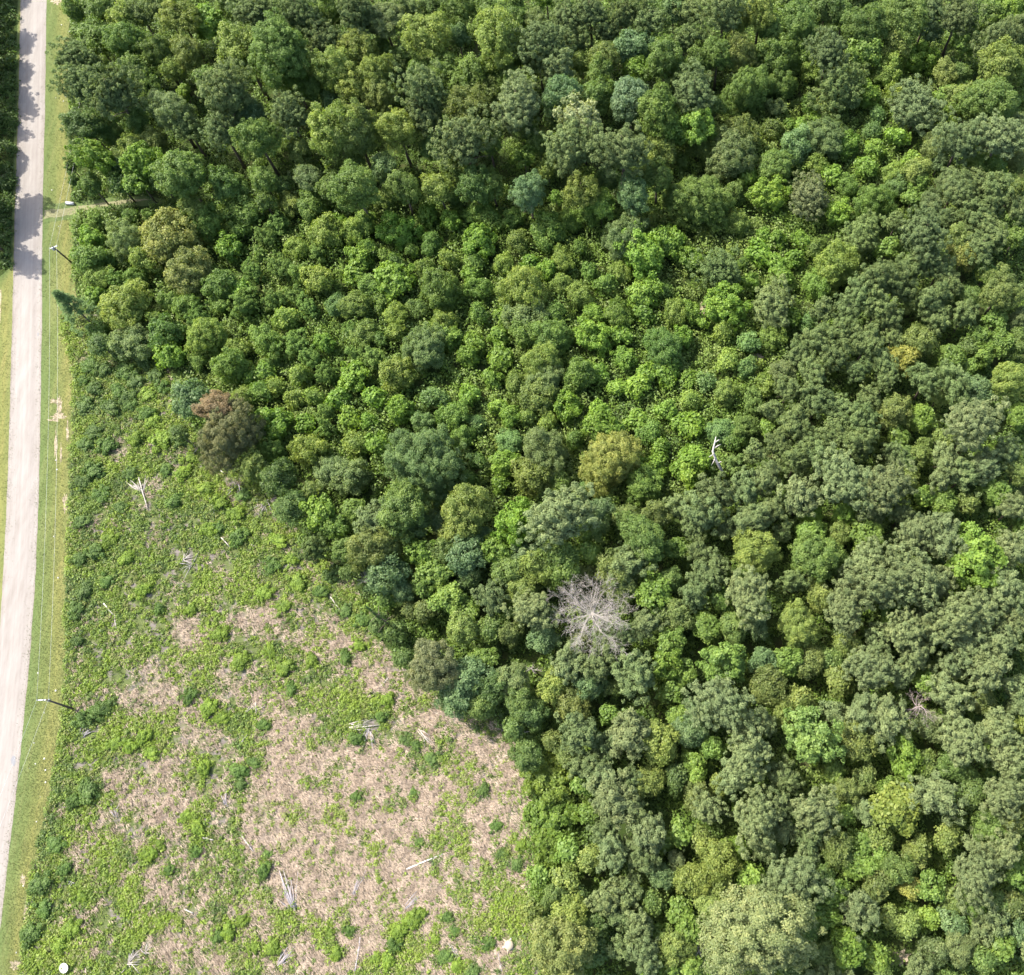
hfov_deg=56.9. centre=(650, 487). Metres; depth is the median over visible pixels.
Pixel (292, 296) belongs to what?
young pine
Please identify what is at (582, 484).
sapling
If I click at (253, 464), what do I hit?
sapling
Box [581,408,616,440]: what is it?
leaved tree
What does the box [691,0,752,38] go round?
pine tree
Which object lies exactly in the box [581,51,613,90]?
broadleaf tree
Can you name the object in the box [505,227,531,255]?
sapling
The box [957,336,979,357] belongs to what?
sapling
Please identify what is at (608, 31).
pine tree
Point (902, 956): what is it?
sand patch
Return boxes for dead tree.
[526,666,542,672]
[546,572,638,658]
[904,689,940,727]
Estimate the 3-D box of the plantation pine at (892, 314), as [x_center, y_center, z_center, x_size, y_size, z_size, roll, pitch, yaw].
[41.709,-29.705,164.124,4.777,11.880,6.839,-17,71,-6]
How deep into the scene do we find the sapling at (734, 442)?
158.19 m
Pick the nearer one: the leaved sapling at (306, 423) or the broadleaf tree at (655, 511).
the broadleaf tree at (655, 511)
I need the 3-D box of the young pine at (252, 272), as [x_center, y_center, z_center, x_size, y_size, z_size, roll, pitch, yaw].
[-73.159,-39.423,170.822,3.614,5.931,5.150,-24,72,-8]
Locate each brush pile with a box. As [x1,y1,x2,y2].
[80,729,90,737]
[121,947,145,972]
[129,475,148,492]
[138,939,156,955]
[176,552,198,580]
[182,551,193,562]
[268,870,297,909]
[277,947,293,967]
[348,719,378,730]
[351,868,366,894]
[362,728,374,750]
[405,891,421,908]
[418,729,431,749]
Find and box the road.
[0,0,46,925]
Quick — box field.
[20,314,539,974]
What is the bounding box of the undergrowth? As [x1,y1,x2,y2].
[0,0,1023,974]
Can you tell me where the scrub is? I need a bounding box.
[17,314,540,974]
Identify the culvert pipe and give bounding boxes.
[65,201,74,204]
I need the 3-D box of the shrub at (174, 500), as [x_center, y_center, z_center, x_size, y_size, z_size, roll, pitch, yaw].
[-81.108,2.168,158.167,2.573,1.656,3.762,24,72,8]
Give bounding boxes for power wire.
[1,179,70,822]
[2,139,72,789]
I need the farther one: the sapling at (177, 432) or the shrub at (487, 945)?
the sapling at (177, 432)
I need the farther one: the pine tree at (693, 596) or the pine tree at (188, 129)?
the pine tree at (188, 129)
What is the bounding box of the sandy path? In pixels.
[44,199,149,218]
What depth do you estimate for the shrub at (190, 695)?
146.83 m
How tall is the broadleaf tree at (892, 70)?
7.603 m
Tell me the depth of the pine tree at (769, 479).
150.66 m
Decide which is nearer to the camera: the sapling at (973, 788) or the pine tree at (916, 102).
the sapling at (973, 788)
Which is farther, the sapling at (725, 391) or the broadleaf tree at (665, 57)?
the broadleaf tree at (665, 57)
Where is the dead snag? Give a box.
[709,437,724,473]
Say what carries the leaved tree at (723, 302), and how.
on the ground at (652, 702)
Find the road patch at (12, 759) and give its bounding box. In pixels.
[11,755,15,765]
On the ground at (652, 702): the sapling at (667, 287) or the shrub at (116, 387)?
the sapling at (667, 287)
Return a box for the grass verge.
[0,0,76,974]
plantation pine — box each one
[683,531,713,566]
[732,415,758,438]
[743,437,767,465]
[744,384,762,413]
[757,399,785,419]
[763,427,791,459]
[772,373,799,407]
[772,520,793,542]
[774,567,812,593]
[776,402,810,439]
[776,442,814,478]
[783,334,815,372]
[791,322,833,356]
[791,425,823,451]
[797,353,828,393]
[797,383,834,423]
[805,295,836,323]
[805,436,842,475]
[813,416,854,448]
[816,332,852,375]
[824,314,857,344]
[824,393,854,425]
[831,291,866,325]
[832,565,848,585]
[836,427,879,462]
[841,356,873,385]
[843,396,882,438]
[845,269,874,317]
[849,321,885,360]
[857,384,881,415]
[862,284,893,329]
[871,345,899,380]
[871,366,901,393]
[874,295,903,335]
[883,264,918,306]
[884,209,907,234]
[884,322,903,348]
[896,247,929,279]
[901,361,943,401]
[909,235,947,278]
[909,281,955,322]
[921,303,951,336]
[924,252,956,288]
[933,264,963,302]
[935,358,971,411]
[936,207,966,237]
[946,298,979,334]
[951,184,982,212]
[958,199,991,233]
[964,229,1002,272]
[966,165,989,196]
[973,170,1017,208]
[973,212,1008,247]
[977,187,1004,219]
[1000,192,1023,231]
[1018,282,1023,301]
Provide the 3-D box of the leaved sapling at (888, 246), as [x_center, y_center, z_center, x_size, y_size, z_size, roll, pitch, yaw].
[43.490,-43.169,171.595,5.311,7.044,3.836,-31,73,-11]
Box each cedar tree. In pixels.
[51,289,102,336]
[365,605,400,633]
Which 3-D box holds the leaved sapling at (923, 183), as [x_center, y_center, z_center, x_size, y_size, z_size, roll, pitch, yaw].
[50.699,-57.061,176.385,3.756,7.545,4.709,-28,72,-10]
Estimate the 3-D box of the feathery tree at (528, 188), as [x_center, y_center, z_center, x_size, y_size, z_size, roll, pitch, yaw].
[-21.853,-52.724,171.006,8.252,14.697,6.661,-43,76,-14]
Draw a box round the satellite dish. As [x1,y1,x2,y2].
[59,963,67,972]
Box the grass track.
[43,196,165,222]
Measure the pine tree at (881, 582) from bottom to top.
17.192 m
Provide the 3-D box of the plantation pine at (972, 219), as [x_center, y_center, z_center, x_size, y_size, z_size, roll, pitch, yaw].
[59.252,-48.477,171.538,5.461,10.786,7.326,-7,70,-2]
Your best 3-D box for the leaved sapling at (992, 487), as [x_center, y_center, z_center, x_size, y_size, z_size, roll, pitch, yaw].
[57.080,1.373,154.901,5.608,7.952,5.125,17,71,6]
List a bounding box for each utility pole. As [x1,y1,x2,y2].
[37,699,73,709]
[49,245,71,262]
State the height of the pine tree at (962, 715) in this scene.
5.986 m
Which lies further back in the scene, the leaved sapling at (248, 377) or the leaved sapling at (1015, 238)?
the leaved sapling at (1015, 238)
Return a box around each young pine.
[62,157,79,176]
[64,171,85,193]
[83,211,108,230]
[98,249,122,269]
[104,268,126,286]
[141,208,155,220]
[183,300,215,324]
[222,286,258,321]
[241,256,266,285]
[249,245,270,263]
[250,220,279,245]
[255,436,287,464]
[260,289,285,314]
[261,345,285,367]
[262,250,290,278]
[266,208,289,236]
[276,327,307,359]
[282,283,308,309]
[292,532,331,564]
[296,291,321,320]
[296,341,323,368]
[308,241,327,261]
[312,403,336,421]
[313,417,333,439]
[314,359,339,386]
[341,320,362,338]
[344,345,367,362]
[357,345,389,371]
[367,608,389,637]
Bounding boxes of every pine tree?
[45,35,100,72]
[79,58,147,131]
[142,0,179,34]
[168,108,208,159]
[193,53,253,126]
[197,106,247,170]
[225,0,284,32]
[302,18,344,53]
[334,0,375,38]
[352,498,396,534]
[385,50,407,95]
[393,0,423,21]
[403,99,442,137]
[426,103,502,168]
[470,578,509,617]
[500,587,560,629]
[508,15,576,91]
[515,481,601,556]
[524,50,545,91]
[532,47,577,88]
[549,0,583,50]
[549,639,585,685]
[553,710,604,760]
[559,18,594,73]
[562,751,612,778]
[572,0,607,46]
[577,637,617,684]
[582,757,623,796]
[583,875,625,917]
[585,119,654,183]
[585,817,621,844]
[586,770,642,830]
[587,12,622,40]
[590,730,614,763]
[595,827,628,876]
[599,540,657,590]
[603,622,642,650]
[603,903,630,932]
[605,706,651,777]
[605,933,630,965]
[607,0,647,32]
[611,647,657,705]
[611,792,652,824]
[617,812,666,857]
[618,872,643,913]
[619,763,645,797]
[623,835,661,874]
[624,902,654,943]
[626,935,663,974]
[629,606,670,645]
[632,0,668,40]
[662,493,695,520]
[667,848,684,872]
[668,71,692,113]
[669,24,694,70]
[670,56,716,129]
[671,0,708,27]
[673,579,708,613]
[675,21,706,70]
[680,513,703,536]
[680,672,761,740]
[681,490,730,535]
[685,559,726,594]
[686,244,743,287]
[689,785,732,824]
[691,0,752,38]
[694,467,736,510]
[703,545,729,575]
[711,750,771,801]
[714,517,735,537]
[719,502,775,539]
[721,453,747,473]
[722,716,774,786]
[724,563,771,630]
[730,465,761,513]
[733,783,786,861]
[746,273,796,332]
[746,705,776,737]
[752,454,782,497]
[753,834,778,861]
[758,853,837,908]
[759,496,789,521]
[762,785,794,827]
[763,97,787,115]
[763,753,805,795]
[771,818,799,853]
[775,0,791,8]
[775,473,826,517]
[788,169,833,221]
[789,783,843,840]
[794,828,824,856]
[794,839,819,868]
[802,25,849,92]
[803,962,841,974]
[805,56,869,118]
[812,441,879,510]
[817,698,847,723]
[822,573,868,644]
[836,206,886,262]
[837,689,876,736]
[837,888,880,941]
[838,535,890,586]
[838,550,917,611]
[841,645,902,693]
[841,966,855,974]
[851,796,877,826]
[855,505,892,524]
[858,455,918,520]
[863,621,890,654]
[863,687,917,753]
[880,440,908,465]
[880,603,925,660]
[885,538,946,613]
[886,73,955,138]
[888,498,916,526]
[888,511,941,551]
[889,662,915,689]
[893,635,935,673]
[897,201,952,264]
[900,769,968,826]
[904,947,934,974]
[908,603,950,648]
[917,0,946,43]
[919,586,989,649]
[920,511,968,562]
[920,564,958,602]
[925,462,957,496]
[925,670,976,711]
[930,650,975,683]
[931,116,987,177]
[932,440,964,476]
[937,0,987,57]
[937,709,990,767]
[940,395,1010,456]
[944,707,964,724]
[949,456,981,497]
[950,631,992,659]
[952,842,1005,918]
[960,826,992,859]
[965,585,1007,643]
[967,638,1013,699]
[968,913,994,947]
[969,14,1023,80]
[970,108,1023,164]
[970,446,1002,486]
[976,705,1016,749]
[978,770,1023,828]
[979,827,1022,873]
[981,561,1023,613]
[983,625,1023,656]
[983,728,1023,778]
[987,903,1010,937]
[989,490,1023,522]
[994,433,1023,469]
[995,529,1023,576]
[999,673,1023,698]
[1004,607,1023,637]
[1005,696,1023,717]
[1018,942,1023,959]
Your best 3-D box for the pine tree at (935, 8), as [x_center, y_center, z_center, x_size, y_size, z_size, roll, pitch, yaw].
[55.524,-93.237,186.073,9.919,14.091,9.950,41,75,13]
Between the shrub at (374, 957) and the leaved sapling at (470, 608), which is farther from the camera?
the leaved sapling at (470, 608)
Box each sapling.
[59,0,89,23]
[76,170,109,204]
[81,53,115,74]
[82,264,114,288]
[84,286,108,305]
[85,318,110,337]
[86,331,111,356]
[100,124,126,148]
[107,168,135,202]
[110,156,126,175]
[116,132,143,156]
[119,104,150,133]
[120,165,156,202]
[122,207,140,224]
[122,267,149,288]
[125,0,154,36]
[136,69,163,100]
[139,124,168,154]
[144,308,166,325]
[149,176,173,197]
[155,290,178,311]
[158,53,191,96]
[167,423,189,444]
[171,293,201,320]
[175,82,196,110]
[176,194,207,221]
[187,352,207,371]
[191,64,227,108]
[208,298,228,313]
[225,338,250,358]
[228,217,251,238]
[230,277,252,298]
[230,384,254,413]
[233,172,254,195]
[240,447,269,482]
[242,369,259,384]
[244,379,272,403]
[247,165,279,194]
[251,359,277,382]
[254,191,278,214]
[265,376,285,398]
[271,306,303,330]
[274,175,293,193]
[278,17,304,44]
[283,235,309,259]
[283,389,305,410]
[286,136,312,164]
[288,263,308,285]
[288,363,314,387]
[293,163,322,190]
[294,412,315,434]
[298,70,325,109]
[300,481,323,499]
[301,107,321,130]
[302,385,325,405]
[313,169,344,210]
[313,332,336,352]
[319,514,350,538]
[320,88,344,108]
[323,291,343,317]
[323,385,351,411]
[329,212,346,226]
[331,535,351,562]
[337,217,368,245]
[337,404,360,430]
[337,498,366,528]
[338,562,358,579]
[341,152,366,170]
[341,429,368,458]
[342,257,367,285]
[343,245,374,270]
[349,318,379,348]
[352,210,378,235]
[356,238,377,257]
[356,272,377,297]
[359,411,378,429]
[361,385,387,409]
[361,430,391,456]
[370,34,392,59]
[371,291,388,314]
[372,188,397,210]
[373,330,388,346]
[375,592,397,611]
[377,246,391,260]
[381,300,408,324]
[383,618,407,642]
[384,322,408,339]
[386,251,405,266]
[388,579,414,603]
[389,39,417,65]
[390,646,414,668]
[400,601,416,621]
[404,242,419,259]
[405,298,427,319]
[406,56,429,74]
[410,410,436,431]
[410,570,436,598]
[413,598,437,623]
[414,256,435,276]
[416,200,437,229]
[418,0,445,20]
[418,131,450,172]
[418,385,450,408]
[421,230,443,257]
[428,507,444,532]
[430,309,458,328]
[435,323,462,351]
[438,247,459,268]
[439,208,462,229]
[441,186,460,205]
[446,66,471,92]
[450,21,471,57]
[450,424,476,447]
[455,566,486,592]
[456,383,481,407]
[458,596,479,622]
[459,208,475,224]
[460,266,483,282]
[461,468,475,485]
[462,247,488,271]
[462,276,494,298]
[462,329,484,349]
[465,200,495,222]
[466,414,486,433]
[467,646,500,671]
[468,300,490,326]
[468,452,486,469]
[471,75,500,116]
[475,612,503,644]
[476,525,491,539]
[477,205,504,233]
[481,366,503,389]
[482,166,504,208]
[486,324,510,345]
[486,341,513,372]
[488,398,507,415]
[491,306,512,323]
[491,474,510,495]
[492,251,513,276]
[494,427,524,453]
[497,598,514,622]
[498,621,524,647]
[499,403,521,428]
[502,206,525,230]
[502,716,526,744]
[505,0,524,15]
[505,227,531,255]
[507,139,536,177]
[509,541,531,561]
[512,118,540,142]
[514,46,529,73]
[516,408,538,428]
[517,897,545,924]
[518,254,540,268]
[522,5,549,31]
[525,130,550,160]
[525,864,550,890]
[532,0,558,18]
[535,258,557,281]
[536,155,558,185]
[537,410,557,429]
[538,401,553,411]
[541,729,561,753]
[542,580,560,594]
[543,113,564,131]
[544,299,566,323]
[547,189,562,210]
[547,272,572,297]
[547,468,570,492]
[548,862,581,896]
[552,833,582,868]
[556,746,573,766]
[559,208,583,231]
[563,629,592,655]
[565,280,593,307]
[565,429,584,450]
[567,884,590,904]
[569,235,586,254]
[569,775,593,796]
[572,47,589,90]
[575,843,601,874]
[576,207,600,228]
[576,540,604,566]
[577,522,600,543]
[578,481,587,494]
[578,564,596,585]
[578,803,598,824]
[579,967,592,974]
[580,261,596,281]
[582,302,607,323]
[582,934,610,968]
[583,186,615,226]
[584,910,608,939]
[585,512,610,542]
[588,397,611,414]
[591,271,619,298]
[591,362,609,382]
[592,627,619,654]
[594,169,620,190]
[598,702,618,725]
[602,677,620,698]
[605,378,626,395]
[607,260,632,286]
[608,323,633,346]
[612,418,627,436]
[621,708,647,723]
[622,53,651,81]
[623,373,650,399]
[623,407,647,430]
[631,305,655,325]
[633,762,665,799]
[634,417,661,446]
[635,361,655,382]
[638,887,666,918]
[644,133,674,159]
[646,922,669,949]
[650,436,670,457]
[652,398,677,420]
[654,281,672,300]
[654,677,683,704]
[655,358,680,389]
[656,143,677,167]
[658,953,682,974]
[659,832,674,855]
[661,536,687,558]
[662,565,683,592]
[664,759,688,797]
[664,894,693,923]
[665,703,687,731]
[668,459,685,481]
[668,657,697,685]
[668,815,695,849]
[669,410,689,435]
[673,324,692,348]
[673,912,702,946]
[675,151,689,169]
[678,245,704,269]
[678,299,701,325]
[678,410,706,441]
[679,459,698,489]
[679,748,706,771]
[679,952,704,974]
[680,366,698,389]
[680,388,704,411]
[682,698,710,718]
[682,779,712,812]
[684,39,711,70]
[687,765,706,788]
[690,823,715,859]
[691,608,721,644]
[695,314,710,329]
[695,371,717,393]
[698,735,727,759]
[700,958,721,974]
[707,584,733,615]
[709,772,729,797]
[710,95,727,120]
[710,317,736,344]
[711,864,734,898]
[713,376,739,407]
[714,346,740,372]
[719,611,748,644]
[723,424,747,450]
[733,857,767,891]
[735,330,763,352]
[735,355,757,379]
[737,257,748,269]
[738,164,759,188]
[739,272,759,293]
[744,237,770,268]
[744,781,756,796]
[747,619,769,642]
[754,372,774,397]
[756,227,769,241]
[757,13,786,45]
[757,323,788,351]
[758,117,783,140]
[759,419,774,437]
[765,229,787,250]
[768,357,798,383]
[774,266,795,286]
[777,950,810,974]
[783,117,795,130]
[784,248,805,268]
[785,683,817,711]
[786,306,802,328]
[790,229,810,251]
[792,40,812,64]
[794,116,806,127]
[796,504,822,521]
[796,641,824,680]
[799,311,817,333]
[800,95,816,113]
[800,917,825,945]
[803,153,829,176]
[804,237,828,257]
[808,110,821,121]
[808,938,842,974]
[810,859,836,888]
[810,901,843,931]
[818,645,844,669]
[819,163,842,185]
[821,664,855,699]
[823,758,847,784]
[826,519,850,543]
[829,0,859,34]
[831,501,856,525]
[831,776,863,805]
[832,631,861,661]
[834,171,858,200]
[838,128,860,161]
[838,802,858,827]
[840,850,867,880]
[846,826,874,857]
[851,763,876,795]
[853,156,878,177]
[858,77,881,107]
[858,845,889,875]
[860,880,886,908]
[861,119,883,140]
[861,862,897,897]
[863,941,894,973]
[864,138,886,161]
[864,825,895,852]
[868,68,889,88]
[869,103,886,122]
[871,235,898,260]
[873,965,893,974]
[879,902,902,930]
[881,27,911,57]
[881,600,905,626]
[882,81,902,103]
[882,127,911,149]
[882,159,907,186]
[883,169,910,196]
[887,423,911,446]
[889,907,922,942]
[892,445,916,469]
[895,465,920,489]
[896,876,923,901]
[899,155,931,185]
[900,149,921,167]
[900,182,923,208]
[900,841,927,875]
[901,287,924,317]
[902,830,932,863]
[908,172,929,191]
[909,437,934,468]
[911,669,937,698]
[911,748,937,782]
[914,484,935,507]
[915,935,949,968]
[917,709,943,743]
[917,903,941,930]
[918,186,946,214]
[919,130,945,158]
[921,25,943,46]
[927,386,949,406]
[930,153,949,176]
[931,428,956,446]
[932,54,958,91]
[932,84,951,111]
[932,485,958,515]
[933,821,964,856]
[934,967,958,974]
[935,104,958,133]
[936,343,966,370]
[936,905,970,935]
[938,885,963,914]
[944,220,972,261]
[951,580,979,597]
[952,61,972,85]
[954,285,981,306]
[955,491,981,514]
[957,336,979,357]
[957,357,978,375]
[957,771,986,810]
[961,148,988,175]
[963,896,987,928]
[966,325,992,345]
[968,942,999,974]
[970,687,997,716]
[972,341,996,369]
[974,262,997,285]
[977,479,1011,507]
[979,307,1008,329]
[984,153,1008,174]
[985,327,1016,359]
[985,889,1008,913]
[987,931,1016,963]
[995,210,1020,231]
[1001,889,1023,922]
[1002,148,1023,174]
[1003,857,1023,892]
[1004,177,1023,205]
[1004,327,1023,360]
[1005,225,1023,253]
[1005,457,1023,487]
[1006,89,1020,118]
[1006,400,1023,431]
[1007,305,1023,332]
[1008,917,1023,949]
[1011,519,1023,538]
[1013,111,1023,140]
[1013,714,1023,733]
[1015,838,1023,865]
[1018,638,1023,660]
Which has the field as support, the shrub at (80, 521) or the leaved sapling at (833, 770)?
the shrub at (80, 521)
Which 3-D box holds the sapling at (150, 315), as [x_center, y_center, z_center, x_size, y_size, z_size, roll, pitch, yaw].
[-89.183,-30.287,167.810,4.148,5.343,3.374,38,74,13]
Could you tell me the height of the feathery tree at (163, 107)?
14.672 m
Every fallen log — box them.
[138,477,147,507]
[354,937,360,973]
[406,854,442,869]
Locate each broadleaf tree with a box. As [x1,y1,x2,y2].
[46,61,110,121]
[57,105,120,157]
[67,244,110,277]
[75,14,117,70]
[79,0,112,25]
[97,277,152,329]
[101,19,147,58]
[104,0,144,26]
[116,50,157,86]
[128,243,163,277]
[134,31,179,85]
[138,206,203,270]
[146,311,187,351]
[148,148,210,202]
[155,0,205,60]
[162,245,214,299]
[169,32,205,75]
[179,200,223,242]
[183,317,228,360]
[198,268,242,302]
[205,163,241,203]
[209,346,252,384]
[213,20,275,99]
[214,0,245,31]
[219,190,264,230]
[228,117,284,176]
[246,323,281,356]
[247,6,313,109]
[258,456,297,496]
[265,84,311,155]
[271,489,307,528]
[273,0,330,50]
[278,189,301,216]
[286,433,329,467]
[296,188,327,222]
[298,264,334,294]
[305,44,356,104]
[305,211,349,247]
[307,98,365,168]
[312,0,341,33]
[326,159,381,228]
[332,97,379,169]
[334,28,380,67]
[334,60,378,114]
[336,289,372,318]
[344,525,406,573]
[358,53,395,111]
[360,76,397,112]
[373,105,423,167]
[376,476,431,544]
[378,355,415,391]
[381,169,424,215]
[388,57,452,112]
[397,11,451,78]
[399,507,432,539]
[418,265,468,311]
[420,171,454,209]
[425,537,454,564]
[427,51,458,85]
[434,397,470,430]
[435,153,468,195]
[436,513,476,542]
[437,0,474,46]
[440,482,493,544]
[442,84,491,153]
[446,609,479,645]
[454,163,494,206]
[455,52,490,90]
[459,694,495,720]
[469,0,506,23]
[472,672,508,705]
[473,3,526,70]
[476,117,502,167]
[485,58,520,91]
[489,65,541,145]
[489,556,524,587]
[494,265,548,315]
[500,3,527,35]
[504,685,536,723]
[505,368,525,399]
[506,574,541,606]
[507,737,546,773]
[508,317,541,348]
[508,456,551,497]
[514,698,550,732]
[516,550,553,586]
[517,376,559,414]
[519,339,563,378]
[529,208,567,254]
[529,316,575,354]
[529,913,598,974]
[533,540,581,587]
[535,664,573,705]
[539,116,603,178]
[540,881,571,910]
[548,890,593,936]
[551,242,575,272]
[554,687,594,725]
[560,169,600,225]
[562,355,598,395]
[578,429,644,497]
[580,74,615,123]
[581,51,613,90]
[587,40,620,72]
[594,547,630,594]
[600,573,638,606]
[602,295,635,327]
[611,503,639,529]
[614,510,665,563]
[625,465,663,506]
[635,81,677,150]
[636,155,673,205]
[640,326,683,368]
[640,499,672,525]
[642,717,681,766]
[643,32,686,88]
[656,596,695,632]
[657,923,696,967]
[661,181,686,216]
[662,296,687,325]
[665,174,736,232]
[672,858,714,898]
[683,129,718,163]
[692,887,725,917]
[696,882,826,974]
[697,837,742,883]
[703,32,733,90]
[719,63,774,117]
[721,178,745,202]
[722,112,759,153]
[725,207,750,234]
[726,29,760,72]
[727,4,748,34]
[731,526,782,572]
[742,0,776,45]
[748,661,791,707]
[749,32,803,85]
[757,148,792,184]
[763,65,798,99]
[771,700,794,726]
[776,597,821,647]
[779,0,817,44]
[787,528,848,583]
[799,57,828,84]
[801,266,831,301]
[803,577,834,613]
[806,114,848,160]
[808,0,844,35]
[813,237,860,296]
[818,829,854,868]
[837,717,878,763]
[840,1,888,45]
[848,0,875,10]
[849,184,897,223]
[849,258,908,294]
[874,50,905,87]
[875,392,913,429]
[878,849,915,886]
[882,0,930,53]
[884,345,922,378]
[901,321,939,357]
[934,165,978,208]
[936,751,974,783]
[943,80,984,115]
[946,241,982,273]
[947,74,1021,125]
[970,808,1007,845]
[972,0,1005,32]
[976,34,1023,87]
[978,261,1023,315]
[987,361,1023,401]
[997,804,1023,834]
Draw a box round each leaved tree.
[64,137,120,176]
[77,224,105,249]
[118,140,165,190]
[152,341,188,370]
[190,1,228,55]
[213,229,242,262]
[255,407,293,440]
[275,68,309,108]
[298,492,336,531]
[337,359,371,392]
[370,260,416,302]
[375,209,424,251]
[385,392,415,425]
[402,537,437,567]
[415,558,455,589]
[426,580,469,614]
[456,344,480,369]
[462,222,497,260]
[480,534,515,567]
[488,449,520,479]
[490,496,537,546]
[553,388,583,421]
[572,316,616,358]
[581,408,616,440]
[609,345,637,371]
[612,220,664,280]
[624,274,663,308]
[630,570,672,616]
[638,450,668,482]
[650,223,687,262]
[651,647,683,679]
[656,626,686,658]
[658,106,689,146]
[678,443,713,474]
[679,102,717,146]
[694,640,747,682]
[701,280,753,331]
[719,835,745,864]
[744,173,792,212]
[764,251,791,274]
[772,645,803,678]
[781,705,846,765]
[794,519,828,549]
[814,878,849,909]
[824,196,852,226]
[828,926,869,972]
[845,34,883,74]
[846,520,883,557]
[868,778,924,838]
[874,775,900,794]
[886,733,925,782]
[900,39,940,78]
[907,403,935,434]
[913,868,946,904]
[944,521,1008,591]
[951,21,984,62]
[987,0,1023,23]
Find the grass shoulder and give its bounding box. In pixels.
[0,0,19,614]
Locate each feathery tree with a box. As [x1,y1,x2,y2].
[105,216,143,262]
[107,322,153,360]
[140,88,197,149]
[168,377,213,420]
[190,389,266,475]
[230,94,271,150]
[312,455,353,488]
[328,457,374,495]
[363,551,412,597]
[364,0,407,60]
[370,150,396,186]
[381,422,471,506]
[400,321,447,371]
[403,637,459,695]
[432,676,474,720]
[444,532,487,578]
[450,654,495,697]
[494,659,530,700]
[500,296,550,336]
[507,168,547,221]
[522,426,569,481]
[524,360,564,395]
[525,620,561,654]
[541,74,584,120]
[552,89,601,165]
[573,671,608,702]
[584,497,618,521]
[601,208,649,265]
[609,75,648,129]
[612,27,655,65]
[616,172,649,221]
[645,862,677,890]
[656,0,686,37]
[669,711,708,748]
[704,124,758,182]
[704,418,736,447]
[746,646,778,672]
[779,121,816,166]
[945,930,976,968]
[958,371,995,408]
[1002,13,1023,50]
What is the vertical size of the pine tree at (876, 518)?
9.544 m
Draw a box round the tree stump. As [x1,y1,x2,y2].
[502,938,518,954]
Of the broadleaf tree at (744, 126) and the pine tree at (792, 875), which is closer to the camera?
the pine tree at (792, 875)
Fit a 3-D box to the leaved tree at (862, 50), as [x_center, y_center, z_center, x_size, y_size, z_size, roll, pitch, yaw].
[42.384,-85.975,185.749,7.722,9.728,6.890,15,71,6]
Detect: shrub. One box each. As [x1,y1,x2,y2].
[19,921,41,948]
[25,869,51,895]
[32,898,52,918]
[45,835,67,853]
[50,935,67,955]
[55,862,72,881]
[59,918,82,939]
[65,792,82,810]
[67,549,87,568]
[67,601,83,619]
[69,636,84,649]
[70,709,91,727]
[71,888,87,902]
[72,515,90,527]
[74,476,91,491]
[75,435,94,451]
[75,580,94,599]
[76,373,90,386]
[76,394,93,415]
[77,776,99,804]
[79,356,97,373]
[80,460,105,478]
[83,423,102,438]
[85,377,102,393]
[85,702,105,721]
[86,542,104,560]
[91,483,109,502]
[92,360,114,377]
[95,435,119,455]
[95,699,111,713]
[99,399,122,415]
[99,571,114,588]
[102,530,119,548]
[105,737,119,750]
[106,337,123,357]
[110,383,123,396]
[111,501,129,512]
[113,388,135,406]
[115,362,139,380]
[117,550,134,566]
[119,738,137,753]
[121,466,135,480]
[122,397,137,411]
[125,368,145,387]
[125,430,144,447]
[134,584,152,600]
[135,728,151,746]
[136,357,150,371]
[136,406,156,419]
[137,386,157,401]
[138,849,150,859]
[143,746,160,760]
[144,411,159,429]
[146,366,163,383]
[147,429,169,453]
[148,846,157,861]
[153,602,164,616]
[154,379,169,393]
[155,839,165,849]
[159,463,170,478]
[163,863,174,876]
[164,492,184,510]
[169,439,190,447]
[174,464,191,482]
[180,687,197,706]
[180,809,194,822]
[181,450,196,462]
[183,601,195,616]
[187,845,202,857]
[191,819,205,837]
[196,481,216,495]
[196,759,209,778]
[198,522,217,536]
[200,697,217,719]
[208,492,231,509]
[209,625,228,640]
[210,926,223,943]
[212,521,226,534]
[212,711,230,723]
[215,920,236,941]
[225,507,245,524]
[229,527,249,548]
[229,763,249,778]
[232,650,248,670]
[234,487,252,502]
[234,777,246,791]
[236,913,249,926]
[246,757,262,768]
[246,940,261,955]
[254,584,275,600]
[256,719,270,729]
[257,861,271,880]
[261,850,272,858]
[262,556,280,573]
[262,644,274,658]
[264,936,281,955]
[267,533,290,547]
[274,600,291,616]
[276,656,294,676]
[284,552,300,568]
[285,571,306,592]
[286,680,296,696]
[305,651,317,667]
[311,585,328,596]
[322,566,338,582]
[324,928,335,937]
[326,944,343,961]
[335,601,351,616]
[339,647,351,665]
[341,925,354,937]
[347,732,365,745]
[348,637,365,650]
[349,790,362,801]
[352,610,370,627]
[368,952,380,967]
[375,711,388,722]
[380,691,394,708]
[381,952,395,972]
[386,937,401,954]
[390,919,407,942]
[399,731,412,745]
[400,910,418,933]
[409,740,422,751]
[409,787,417,797]
[409,906,426,923]
[414,836,423,848]
[424,751,439,765]
[430,933,439,943]
[434,948,453,964]
[440,911,454,922]
[448,923,460,938]
[451,957,462,973]
[465,964,480,974]
[476,782,488,797]
[481,935,495,951]
[489,819,503,833]
[495,846,507,859]
[511,854,522,872]
[514,838,526,854]
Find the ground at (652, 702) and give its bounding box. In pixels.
[0,0,1023,974]
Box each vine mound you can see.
[519,752,574,804]
[522,793,579,839]
[526,827,562,870]
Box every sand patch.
[10,960,20,969]
[20,874,25,884]
[50,0,60,4]
[50,412,66,419]
[54,429,56,462]
[57,395,62,412]
[62,494,67,513]
[66,420,68,439]
[750,353,763,359]
[890,949,910,965]
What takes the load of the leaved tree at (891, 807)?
on the ground at (652, 702)

